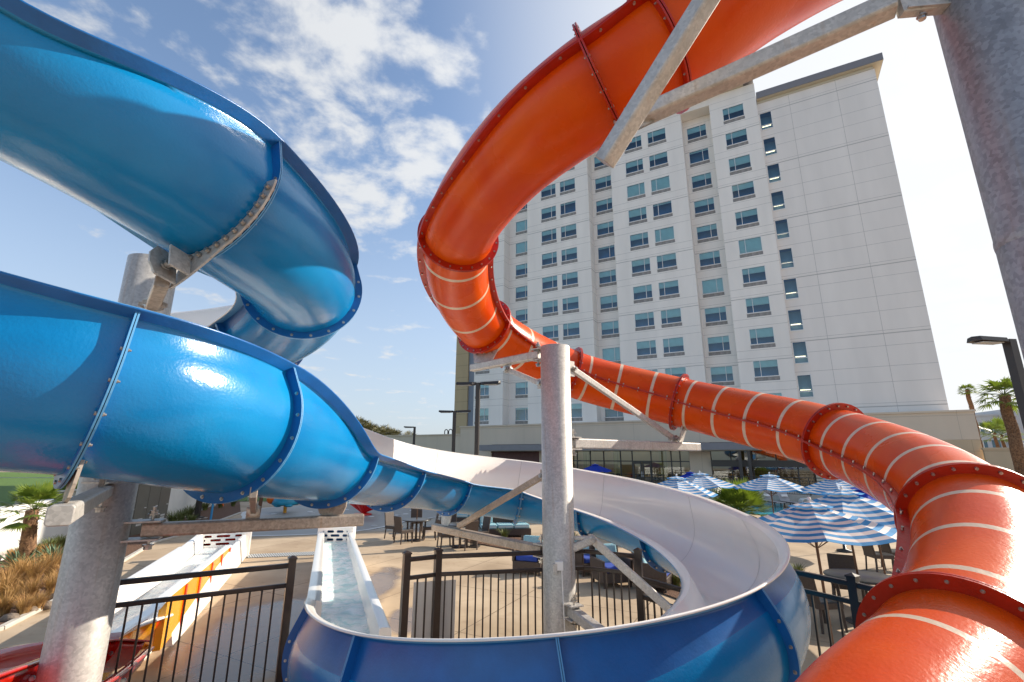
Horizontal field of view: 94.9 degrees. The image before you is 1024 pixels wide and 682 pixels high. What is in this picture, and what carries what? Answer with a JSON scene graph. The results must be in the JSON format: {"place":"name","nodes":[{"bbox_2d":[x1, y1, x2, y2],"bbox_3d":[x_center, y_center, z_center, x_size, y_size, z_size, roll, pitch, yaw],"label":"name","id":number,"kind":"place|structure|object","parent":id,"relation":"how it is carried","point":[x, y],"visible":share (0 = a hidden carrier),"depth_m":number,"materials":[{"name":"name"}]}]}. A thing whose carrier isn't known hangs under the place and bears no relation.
{"place":"outdoors","nodes":[
{"label":"outdoors","id":0,"kind":"place"},
{"bbox_2d":[0,585,36,615],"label":"ornamental grass","id":1,"kind":"object","parent":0,"point":[6,604],"depth_m":9.02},
{"bbox_2d":[0,567,38,598],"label":"ornamental grass","id":2,"kind":"object","parent":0,"point":[5,580],"depth_m":10.16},
{"bbox_2d":[3,554,49,587],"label":"ornamental grass","id":3,"kind":"object","parent":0,"point":[20,572],"depth_m":10.95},
{"bbox_2d":[11,574,51,598],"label":"ornamental grass","id":4,"kind":"object","parent":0,"point":[35,588],"depth_m":10.08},
{"bbox_2d":[12,550,60,583],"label":"ornamental grass","id":5,"kind":"object","parent":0,"point":[34,574],"depth_m":11.04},
{"bbox_2d":[0,501,240,624],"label":"planting soil","id":6,"kind":"structure","parent":0,"point":[226,510],"depth_m":23.19,"materials":[{"name":"brown soil"}]},
{"bbox_2d":[0,548,44,567],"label":"agave plant","id":7,"kind":"object","parent":6,"relation":"on","point":[14,557],"visible":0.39,"depth_m":12.40,"materials":[{"name":"green plant"}]},
{"bbox_2d":[7,590,52,614],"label":"ornamental grass","id":8,"kind":"object","parent":6,"relation":"on","point":[24,606],"depth_m":9.02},
{"bbox_2d":[0,479,62,570],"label":"fan palm","id":9,"kind":"object","parent":6,"relation":"on","point":[28,526],"visible":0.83,"depth_m":12.81,"materials":[{"name":"green plant"}]},
{"bbox_2d":[0,496,72,560],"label":"garden wall","id":10,"kind":"structure","parent":6,"relation":"on","point":[8,539],"depth_m":14.28,"materials":[{"name":"white paint"}]},
{"bbox_2d":[129,484,170,535],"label":"utility gate","id":11,"kind":"structure","parent":6,"relation":"on","point":[148,497],"depth_m":19.02,"materials":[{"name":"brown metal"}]},
{"bbox_2d":[130,484,150,535],"bbox_3d":[-14.671,6.631,18.581,0.100,1.900,0.750,2,-14,-8],"label":"door","id":12,"kind":"structure","parent":11,"relation":"in","point":[144,490],"depth_m":18.55,"materials":[{"name":"grey metal"}]},
{"bbox_2d":[145,486,160,518],"bbox_3d":[-14.781,6.817,19.331,0.100,1.900,0.750,2,-14,-8],"label":"door","id":13,"kind":"structure","parent":11,"relation":"in","point":[154,495],"depth_m":19.31,"materials":[{"name":"grey metal"}]},
{"bbox_2d":[156,487,170,521],"bbox_3d":[-14.905,7.003,20.078,0.070,1.900,0.750,2,-14,-8],"label":"door","id":14,"kind":"structure","parent":11,"relation":"in","point":[165,492],"depth_m":20.09,"materials":[{"name":"grey metal"}]},
{"bbox_2d":[166,488,214,521],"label":"screen wall","id":15,"kind":"structure","parent":6,"relation":"on","point":[179,499],"depth_m":22.48,"materials":[{"name":"white paint"}]},
{"bbox_2d":[0,472,266,505],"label":"lawn","id":16,"kind":"structure","parent":0,"point":[7,485],"depth_m":53.56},
{"bbox_2d":[0,501,895,681],"bbox_3d":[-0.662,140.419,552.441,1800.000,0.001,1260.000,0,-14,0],"label":"ground","id":17,"kind":"structure","parent":0,"point":[382,557],"depth_m":10.24,"materials":[{"name":"concrete"}]},
{"bbox_2d":[0,512,241,630],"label":"kerb","id":18,"kind":"structure","parent":17,"relation":"on","point":[7,624],"depth_m":9.19,"materials":[{"name":"concrete"}]},
{"bbox_2d":[0,532,251,681],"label":"racing slide","id":19,"kind":"object","parent":17,"relation":"on","point":[19,663],"visible":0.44,"depth_m":7.85,"materials":[{"name":"plastic"}]},
{"bbox_2d":[111,547,222,631],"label":"water","id":20,"kind":"structure","parent":19,"relation":"in","point":[191,564],"depth_m":9.95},
{"bbox_2d":[35,179,363,681],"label":"support post","id":21,"kind":"object","parent":17,"relation":"on","point":[95,515],"visible":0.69,"depth_m":3.80,"materials":[{"name":"metal"}]},
{"bbox_2d":[114,555,297,681],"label":"metal fence","id":22,"kind":"object","parent":17,"relation":"on","point":[290,566],"visible":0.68,"depth_m":4.92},
{"bbox_2d":[246,551,313,557],"bbox_3d":[-6.668,6.773,14.966,3.398,0.013,0.620,4,-14,-14],"label":"drain grate","id":23,"kind":"object","parent":17,"relation":"on","point":[280,554],"visible":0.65,"depth_m":14.80,"materials":[{"name":"metal"}]},
{"bbox_2d":[245,504,440,534],"bbox_3d":[-9.049,9.175,24.670,11.951,0.001,13.203,0,-14,0],"label":"splash pad","id":24,"kind":"object","parent":17,"relation":"on","point":[379,520],"visible":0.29,"depth_m":25.09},
{"bbox_2d":[0,0,810,681],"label":"blue water slide","id":25,"kind":"object","parent":17,"relation":"on","point":[228,404],"visible":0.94,"depth_m":3.14,"materials":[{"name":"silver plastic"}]},
{"bbox_2d":[321,541,369,633],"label":"water","id":26,"kind":"structure","parent":25,"relation":"in","point":[342,605],"depth_m":8.31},
{"bbox_2d":[398,547,442,638],"bbox_3d":[-1.097,3.482,5.551,0.496,1.910,0.096,8,-16,-29],"label":"metal fence","id":27,"kind":"object","parent":17,"relation":"on","point":[407,577],"visible":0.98,"depth_m":5.64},
{"bbox_2d":[411,580,455,638],"bbox_3d":[-0.957,3.362,5.750,0.520,0.780,0.006,4,-14,-15],"label":"sign panel","id":28,"kind":"object","parent":27,"relation":"attached to","point":[428,611],"visible":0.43,"depth_m":5.76,"materials":[{"name":"metal"}]},
{"bbox_2d":[442,549,583,638],"bbox_3d":[0.013,3.541,5.845,1.915,1.712,0.055,3,-14,-12],"label":"metal fence","id":29,"kind":"object","parent":27,"relation":"attached to","point":[490,554],"visible":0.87,"depth_m":5.90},
{"bbox_2d":[456,381,500,547],"bbox_3d":[-1.281,4.327,16.956,1.740,5.771,0.320,-3,-14,12],"label":"lamp post","id":30,"kind":"object","parent":17,"relation":"on","point":[477,421],"visible":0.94,"depth_m":17.35,"materials":[{"name":"brown metal"}]},
{"bbox_2d":[478,516,530,535],"bbox_3d":[-0.303,7.239,18.647,2.000,0.795,0.830,3,-14,-10],"label":"outdoor sofa","id":31,"kind":"object","parent":17,"relation":"on","point":[519,528],"visible":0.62,"depth_m":18.34,"materials":[{"name":"brown wicker"}]},
{"bbox_2d":[512,535,542,575],"bbox_3d":[0.511,5.832,12.862,0.810,0.890,0.800,-5,-15,19],"label":"lounge chair","id":32,"kind":"object","parent":17,"relation":"on","point":[528,561],"visible":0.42,"depth_m":12.53,"materials":[{"name":"brown wicker"}]},
{"bbox_2d":[431,342,700,633],"bbox_3d":[0.960,2.263,6.458,4.726,4.733,4.173,0,-14,0],"label":"support post","id":33,"kind":"object","parent":17,"relation":"on","point":[560,443],"visible":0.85,"depth_m":6.22,"materials":[{"name":"metal"}]},
{"bbox_2d":[417,0,1023,681],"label":"orange tube slide","id":34,"kind":"object","parent":33,"relation":"attached to","point":[945,602],"visible":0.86,"depth_m":3.74,"materials":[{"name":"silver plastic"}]},
{"bbox_2d":[589,543,632,588],"bbox_3d":[2.442,5.543,11.661,0.810,0.890,0.800,4,-14,-15],"label":"lounge chair","id":35,"kind":"object","parent":17,"relation":"on","point":[601,561],"visible":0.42,"depth_m":11.44,"materials":[{"name":"wicker"}]},
{"bbox_2d":[584,548,645,626],"bbox_3d":[1.287,3.570,5.859,0.766,1.910,0.096,-7,-16,27],"label":"metal fence","id":36,"kind":"object","parent":17,"relation":"on","point":[637,557],"visible":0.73,"depth_m":5.92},
{"bbox_2d":[641,576,680,619],"bbox_3d":[1.754,3.572,5.420,0.055,1.462,0.638,9,-16,-31],"label":"metal fence","id":37,"kind":"object","parent":36,"relation":"attached to","point":[661,584],"visible":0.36,"depth_m":5.60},
{"bbox_2d":[631,552,672,592],"bbox_3d":[3.385,5.458,11.303,0.800,0.890,0.810,-8,-16,29],"label":"lounge chair","id":38,"kind":"object","parent":17,"relation":"on","point":[649,571],"visible":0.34,"depth_m":10.92,"materials":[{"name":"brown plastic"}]},
{"bbox_2d":[384,52,984,486],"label":"hotel","id":39,"kind":"structure","parent":17,"relation":"on","point":[746,236],"depth_m":46.23,"materials":[{"name":"white concrete"}]},
{"bbox_2d":[562,296,578,313],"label":"window","id":40,"kind":"structure","parent":39,"relation":"in","point":[570,304],"depth_m":53.46,"materials":[{"name":"blue glass"}]},
{"bbox_2d":[563,322,579,339],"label":"window","id":41,"kind":"structure","parent":39,"relation":"in","point":[570,330],"depth_m":52.70,"materials":[{"name":"blue glass"}]},
{"bbox_2d":[598,244,614,262],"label":"window","id":42,"kind":"structure","parent":39,"relation":"in","point":[606,253],"depth_m":54.48,"materials":[{"name":"blue glass"}]},
{"bbox_2d":[599,269,616,286],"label":"window","id":43,"kind":"structure","parent":39,"relation":"in","point":[606,278],"depth_m":53.56,"materials":[{"name":"blue glass"}]},
{"bbox_2d":[600,294,617,312],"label":"window","id":44,"kind":"structure","parent":39,"relation":"in","point":[608,303],"depth_m":52.68,"materials":[{"name":"blue glass"}]},
{"bbox_2d":[601,320,618,338],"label":"window","id":45,"kind":"structure","parent":39,"relation":"in","point":[609,329],"depth_m":51.99,"materials":[{"name":"blue glass"}]},
{"bbox_2d":[602,347,620,363],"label":"window","id":46,"kind":"structure","parent":39,"relation":"in","point":[612,354],"depth_m":51.10,"materials":[{"name":"blue glass"}]},
{"bbox_2d":[572,451,690,481],"bbox_3d":[10.065,12.059,46.351,14.350,3.850,0.120,-7,-16,28],"label":"window frame","id":47,"kind":"structure","parent":39,"relation":"in","point":[577,460],"depth_m":45.51,"materials":[{"name":"brown metal"}]},
{"bbox_2d":[625,158,643,176],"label":"window","id":48,"kind":"structure","parent":39,"relation":"in","point":[634,167],"depth_m":53.27,"materials":[{"name":"blue glass"}]},
{"bbox_2d":[627,182,645,200],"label":"window","id":49,"kind":"structure","parent":39,"relation":"in","point":[635,191],"depth_m":52.27,"materials":[{"name":"blue glass"}]},
{"bbox_2d":[628,206,646,225],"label":"window","id":50,"kind":"structure","parent":39,"relation":"in","point":[638,215],"depth_m":51.72,"materials":[{"name":"blue glass"}]},
{"bbox_2d":[630,231,648,250],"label":"window","id":51,"kind":"structure","parent":39,"relation":"in","point":[637,241],"depth_m":51.14,"materials":[{"name":"blue glass"}]},
{"bbox_2d":[631,257,650,276],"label":"window","id":52,"kind":"structure","parent":39,"relation":"in","point":[642,266],"depth_m":50.39,"materials":[{"name":"blue glass"}]},
{"bbox_2d":[633,284,652,303],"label":"window","id":53,"kind":"structure","parent":39,"relation":"in","point":[643,293],"depth_m":49.64,"materials":[{"name":"blue glass"}]},
{"bbox_2d":[634,311,654,330],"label":"window","id":54,"kind":"structure","parent":39,"relation":"in","point":[643,321],"depth_m":48.95,"materials":[{"name":"blue glass"}]},
{"bbox_2d":[636,340,656,358],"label":"window","id":55,"kind":"structure","parent":39,"relation":"in","point":[645,349],"depth_m":48.19,"materials":[{"name":"blue glass"}]},
{"bbox_2d":[647,127,665,146],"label":"window","id":56,"kind":"structure","parent":39,"relation":"in","point":[658,136],"depth_m":52.75,"materials":[{"name":"blue glass"}]},
{"bbox_2d":[649,151,668,170],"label":"window","id":57,"kind":"structure","parent":39,"relation":"in","point":[659,160],"depth_m":52.07,"materials":[{"name":"blue glass"}]},
{"bbox_2d":[651,175,670,194],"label":"window","id":58,"kind":"structure","parent":39,"relation":"in","point":[662,184],"depth_m":51.04,"materials":[{"name":"blue glass"}]},
{"bbox_2d":[652,200,672,219],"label":"window","id":59,"kind":"structure","parent":39,"relation":"in","point":[663,209],"depth_m":50.82,"materials":[{"name":"blue glass"}]},
{"bbox_2d":[654,226,674,245],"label":"window","id":60,"kind":"structure","parent":39,"relation":"in","point":[665,235],"depth_m":49.59,"materials":[{"name":"blue glass"}]},
{"bbox_2d":[656,252,676,271],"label":"window","id":61,"kind":"structure","parent":39,"relation":"in","point":[665,262],"depth_m":49.13,"materials":[{"name":"blue glass"}]},
{"bbox_2d":[658,280,679,299],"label":"window","id":62,"kind":"structure","parent":39,"relation":"in","point":[667,289],"depth_m":48.44,"materials":[{"name":"blue glass"}]},
{"bbox_2d":[660,308,681,327],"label":"window","id":63,"kind":"structure","parent":39,"relation":"in","point":[669,317],"depth_m":47.61,"materials":[{"name":"blue glass"}]},
{"bbox_2d":[662,337,684,356],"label":"window","id":64,"kind":"structure","parent":39,"relation":"in","point":[674,346],"depth_m":46.89,"materials":[{"name":"blue glass"}]},
{"bbox_2d":[686,123,706,142],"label":"window","id":65,"kind":"structure","parent":39,"relation":"in","point":[699,132],"depth_m":52.11,"materials":[{"name":"blue glass"}]},
{"bbox_2d":[689,147,709,167],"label":"window","id":66,"kind":"structure","parent":39,"relation":"in","point":[698,157],"depth_m":51.61,"materials":[{"name":"blue glass"}]},
{"bbox_2d":[691,172,712,191],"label":"window","id":67,"kind":"structure","parent":39,"relation":"in","point":[702,181],"depth_m":50.70,"materials":[{"name":"blue glass"}]},
{"bbox_2d":[694,197,714,216],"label":"window","id":68,"kind":"structure","parent":39,"relation":"in","point":[702,207],"depth_m":49.95,"materials":[{"name":"blue glass"}]},
{"bbox_2d":[696,223,717,242],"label":"window","id":69,"kind":"structure","parent":39,"relation":"in","point":[705,233],"depth_m":49.29,"materials":[{"name":"blue glass"}]},
{"bbox_2d":[699,250,720,269],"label":"window","id":70,"kind":"structure","parent":39,"relation":"in","point":[711,259],"depth_m":48.50,"materials":[{"name":"blue glass"}]},
{"bbox_2d":[701,277,724,297],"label":"window","id":71,"kind":"structure","parent":39,"relation":"in","point":[710,287],"depth_m":47.53,"materials":[{"name":"blue glass"}]},
{"bbox_2d":[704,306,727,325],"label":"window","id":72,"kind":"structure","parent":39,"relation":"in","point":[714,315],"depth_m":47.11,"materials":[{"name":"blue glass"}]},
{"bbox_2d":[707,335,730,355],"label":"window","id":73,"kind":"structure","parent":39,"relation":"in","point":[717,345],"depth_m":46.37,"materials":[{"name":"blue glass"}]},
{"bbox_2d":[710,365,733,385],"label":"window","id":74,"kind":"structure","parent":39,"relation":"in","point":[720,375],"depth_m":45.61,"materials":[{"name":"blue glass"}]},
{"bbox_2d":[722,103,744,123],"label":"window","id":75,"kind":"structure","parent":39,"relation":"in","point":[736,112],"depth_m":49.08,"materials":[{"name":"blue glass"}]},
{"bbox_2d":[725,128,747,149],"bbox_3d":[23.152,-20.739,48.448,2.600,2.160,0.910,-7,-16,28],"label":"window","id":76,"kind":"structure","parent":39,"relation":"in","point":[737,138],"depth_m":48.38,"materials":[{"name":"blue glass"}]},
{"bbox_2d":[728,154,751,174],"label":"window","id":77,"kind":"structure","parent":39,"relation":"in","point":[740,164],"depth_m":47.56,"materials":[{"name":"blue glass"}]},
{"bbox_2d":[731,180,755,201],"bbox_3d":[23.124,-14.916,47.001,2.600,2.160,0.910,-7,-16,28],"label":"window","id":78,"kind":"structure","parent":39,"relation":"in","point":[746,190],"depth_m":46.97,"materials":[{"name":"blue glass"}]},
{"bbox_2d":[734,208,758,229],"bbox_3d":[23.110,-12.005,46.277,2.600,2.160,0.910,-7,-16,28],"label":"window","id":79,"kind":"structure","parent":39,"relation":"in","point":[745,218],"depth_m":46.24,"materials":[{"name":"blue glass"}]},
{"bbox_2d":[738,236,762,257],"bbox_3d":[23.097,-9.094,45.553,2.600,2.160,0.910,-7,-16,28],"label":"window","id":80,"kind":"structure","parent":39,"relation":"in","point":[752,246],"depth_m":45.25,"materials":[{"name":"teal glass"}]},
{"bbox_2d":[741,265,766,286],"bbox_3d":[23.083,-6.182,44.829,2.600,2.160,0.910,-7,-16,28],"label":"window","id":81,"kind":"structure","parent":39,"relation":"in","point":[752,276],"depth_m":44.82,"materials":[{"name":"blue glass"}]},
{"bbox_2d":[745,295,770,317],"bbox_3d":[23.069,-3.271,44.106,2.600,2.160,0.910,-7,-16,28],"label":"window","id":82,"kind":"structure","parent":39,"relation":"in","point":[755,306],"depth_m":44.03,"materials":[{"name":"blue glass"}]},
{"bbox_2d":[749,327,775,348],"bbox_3d":[23.056,-0.360,43.382,2.600,2.160,0.910,-7,-16,28],"label":"window","id":83,"kind":"structure","parent":39,"relation":"in","point":[764,337],"depth_m":43.25,"materials":[{"name":"blue glass"}]},
{"bbox_2d":[753,359,779,380],"bbox_3d":[23.042,2.552,42.658,2.600,2.160,0.910,-7,-16,28],"label":"window","id":84,"kind":"structure","parent":39,"relation":"in","point":[764,370],"depth_m":42.63,"materials":[{"name":"blue glass"}]},
{"bbox_2d":[774,218,789,239],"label":"window","id":85,"kind":"structure","parent":39,"relation":"in","point":[781,226],"depth_m":45.29,"materials":[{"name":"blue glass"}]},
{"bbox_2d":[779,247,794,269],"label":"window","id":86,"kind":"structure","parent":39,"relation":"in","point":[786,255],"depth_m":44.57,"materials":[{"name":"blue glass"}]},
{"bbox_2d":[783,278,798,299],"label":"window","id":87,"kind":"structure","parent":39,"relation":"in","point":[790,285],"depth_m":43.85,"materials":[{"name":"blue glass"}]},
{"bbox_2d":[787,309,803,331],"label":"window","id":88,"kind":"structure","parent":39,"relation":"in","point":[795,319],"depth_m":43.10,"materials":[{"name":"blue glass"}]},
{"bbox_2d":[792,341,808,363],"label":"window","id":89,"kind":"structure","parent":39,"relation":"in","point":[800,353],"depth_m":42.38,"materials":[{"name":"blue glass"}]},
{"bbox_2d":[796,374,813,397],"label":"window","id":90,"kind":"structure","parent":39,"relation":"in","point":[805,387],"depth_m":41.65,"materials":[{"name":"blue glass"}]},
{"bbox_2d":[658,474,717,496],"bbox_3d":[5.235,5.473,14.731,2.217,2.544,2.217,2,-14,-6],"label":"patio umbrella","id":91,"kind":"object","parent":17,"relation":"on","point":[677,482],"visible":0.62,"depth_m":14.52,"materials":[{"name":"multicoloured fabric"}]},
{"bbox_2d":[683,471,735,488],"bbox_3d":[7.709,6.556,19.023,2.679,2.535,2.679,8,-16,-27],"label":"patio umbrella","id":92,"kind":"object","parent":17,"relation":"on","point":[703,480],"visible":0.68,"depth_m":18.52,"materials":[{"name":"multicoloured fabric"}]},
{"bbox_2d":[711,476,772,517],"bbox_3d":[10.425,7.398,21.610,3.374,2.394,3.346,0,-14,0],"label":"bush","id":93,"kind":"object","parent":17,"relation":"on","point":[739,498],"visible":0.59,"depth_m":21.11,"materials":[{"name":"green plant"}]},
{"bbox_2d":[707,488,823,504],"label":"terrace","id":94,"kind":"structure","parent":17,"relation":"on","point":[796,496],"depth_m":32.09,"materials":[{"name":"concrete"}]},
{"bbox_2d":[605,473,822,495],"bbox_3d":[8.276,11.320,37.917,34.560,1.200,0.060,-7,-16,28],"label":"terrace railing","id":95,"kind":"object","parent":94,"relation":"on","point":[663,477],"visible":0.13,"depth_m":33.88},
{"bbox_2d":[733,472,802,512],"bbox_3d":[9.588,6.122,17.257,2.439,2.540,2.439,9,-17,-33],"label":"patio umbrella","id":96,"kind":"object","parent":17,"relation":"on","point":[770,482],"visible":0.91,"depth_m":16.97,"materials":[{"name":"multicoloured fabric"}]},
{"bbox_2d":[595,0,1023,358],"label":"support post","id":97,"kind":"object","parent":17,"relation":"on","point":[982,43],"visible":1,"depth_m":2.42,"materials":[{"name":"metal"}]},
{"bbox_2d":[793,568,848,633],"bbox_3d":[5.682,4.781,8.705,0.604,0.977,0.525,3,-14,-10],"label":"patio chair","id":98,"kind":"object","parent":17,"relation":"on","point":[808,583],"visible":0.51,"depth_m":8.49,"materials":[{"name":"wicker"}]},
{"bbox_2d":[795,478,856,552],"bbox_3d":[11.172,5.852,16.066,2.310,2.499,2.310,12,-18,-38],"label":"patio umbrella","id":99,"kind":"object","parent":17,"relation":"on","point":[819,488],"visible":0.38,"depth_m":15.88,"materials":[{"name":"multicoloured fabric"}]},
{"bbox_2d":[757,497,896,644],"bbox_3d":[4.779,3.678,7.272,2.291,2.425,2.291,13,-19,-41],"label":"patio umbrella","id":100,"kind":"object","parent":17,"relation":"on","point":[809,522],"visible":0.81,"depth_m":6.93,"materials":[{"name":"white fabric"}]},
{"bbox_2d":[796,570,862,655],"bbox_3d":[3.187,3.246,4.562,0.096,1.930,0.591,8,-16,-29],"label":"metal fence","id":101,"kind":"object","parent":17,"relation":"on","point":[854,599],"visible":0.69,"depth_m":4.65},
{"bbox_2d":[778,486,895,618],"bbox_3d":[6.670,4.136,9.216,2.679,2.495,2.678,9,-16,-30],"label":"patio umbrella","id":102,"kind":"object","parent":17,"relation":"on","point":[848,502],"visible":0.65,"depth_m":8.95,"materials":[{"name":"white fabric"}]},
{"bbox_2d":[827,553,854,594],"bbox_3d":[7.073,5.108,9.996,0.525,0.977,0.604,-8,-16,29],"label":"patio chair","id":103,"kind":"object","parent":17,"relation":"on","point":[840,561],"visible":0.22,"depth_m":10.26,"materials":[{"name":"brown plastic"}]},
{"bbox_2d":[823,568,890,623],"bbox_3d":[6.709,4.927,8.984,1.187,0.836,1.187,3,-14,-11],"label":"patio table","id":104,"kind":"object","parent":17,"relation":"on","point":[870,577],"visible":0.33,"depth_m":9.12,"materials":[{"name":"grey plastic"}]},
{"bbox_2d":[862,545,894,572],"bbox_3d":[10.127,5.878,13.034,0.604,0.977,0.525,-1,-14,6],"label":"patio chair","id":105,"kind":"object","parent":17,"relation":"on","point":[869,551],"visible":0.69,"depth_m":12.90,"materials":[{"name":"brown plastic"}]},
{"bbox_2d":[958,383,983,447],"bbox_3d":[54.468,10.899,55.071,2.196,11.983,2.189,0,-14,0],"label":"fan palm","id":106,"kind":"object","parent":17,"relation":"on","point":[968,391],"visible":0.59,"depth_m":55.90,"materials":[{"name":"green plant"}]},
{"bbox_2d":[979,416,1007,447],"bbox_3d":[60.564,13.565,58.587,4.884,8.545,5.147,0,-14,0],"label":"young palm","id":107,"kind":"object","parent":17,"relation":"on","point":[998,421],"visible":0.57,"depth_m":58.82,"materials":[{"name":"green plant"}]},
{"bbox_2d":[967,336,1023,428],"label":"lamp post","id":108,"kind":"object","parent":17,"relation":"on","point":[1013,359],"visible":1,"depth_m":9.73,"materials":[{"name":"brown metal"}]},
{"bbox_2d":[972,376,1023,475],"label":"fan palm","id":109,"kind":"object","parent":17,"relation":"on","point":[1007,405],"visible":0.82,"depth_m":25.63,"materials":[{"name":"green plant"}]},
{"bbox_2d":[0,0,1023,434],"label":"sky","id":110,"kind":"structure","parent":0,"point":[378,99],"materials":[{"name":"blue"}]},
{"bbox_2d":[981,447,1013,470],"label":"boundary wall","id":111,"kind":"structure","parent":0,"point":[1000,457],"depth_m":32.85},
{"bbox_2d":[975,409,1023,447],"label":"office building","id":112,"kind":"structure","parent":0,"point":[981,417],"depth_m":82.48,"materials":[{"name":"grey concrete"}]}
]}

